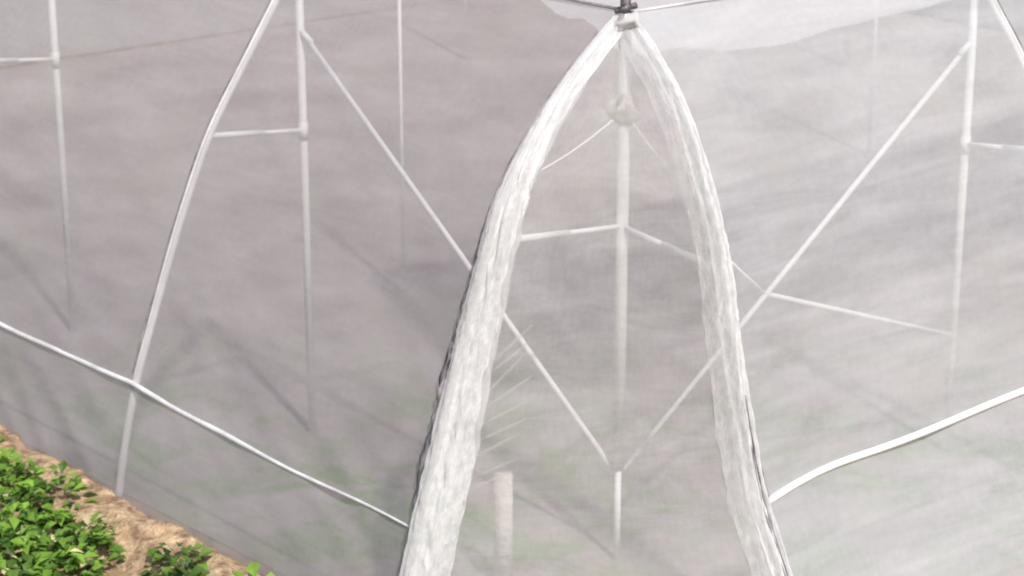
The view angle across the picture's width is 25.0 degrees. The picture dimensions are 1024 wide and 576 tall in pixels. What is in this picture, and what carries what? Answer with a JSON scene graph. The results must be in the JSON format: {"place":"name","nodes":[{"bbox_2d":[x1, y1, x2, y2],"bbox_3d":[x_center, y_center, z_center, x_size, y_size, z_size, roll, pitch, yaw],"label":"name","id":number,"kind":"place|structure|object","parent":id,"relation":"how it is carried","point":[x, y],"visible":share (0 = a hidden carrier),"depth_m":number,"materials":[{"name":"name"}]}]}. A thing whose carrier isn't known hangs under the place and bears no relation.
{"place":"outdoors","nodes":[
{"label":"outdoors","id":0,"kind":"place"},
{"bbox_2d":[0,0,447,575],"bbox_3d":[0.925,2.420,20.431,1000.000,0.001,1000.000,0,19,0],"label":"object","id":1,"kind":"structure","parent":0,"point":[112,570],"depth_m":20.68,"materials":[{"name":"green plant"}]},
{"bbox_2d":[0,424,263,575],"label":"soil bank","id":2,"kind":"structure","parent":1,"relation":"on","point":[139,534],"depth_m":20.84,"materials":[{"name":"beige soil"}]},
{"bbox_2d":[0,436,274,575],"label":"crop plants","id":3,"kind":"object","parent":1,"relation":"on","point":[33,540],"visible":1,"depth_m":20.42,"materials":[{"name":"green plant"}]},
{"bbox_2d":[0,0,1023,548],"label":"netting","id":4,"kind":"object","parent":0,"point":[672,292],"depth_m":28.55,"materials":[{"name":"white fabric"}]},
{"bbox_2d":[0,0,1023,575],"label":"net greenhouse","id":5,"kind":"object","parent":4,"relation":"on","point":[834,188],"visible":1,"depth_m":19.62,"materials":[{"name":"fabric"}]}
]}

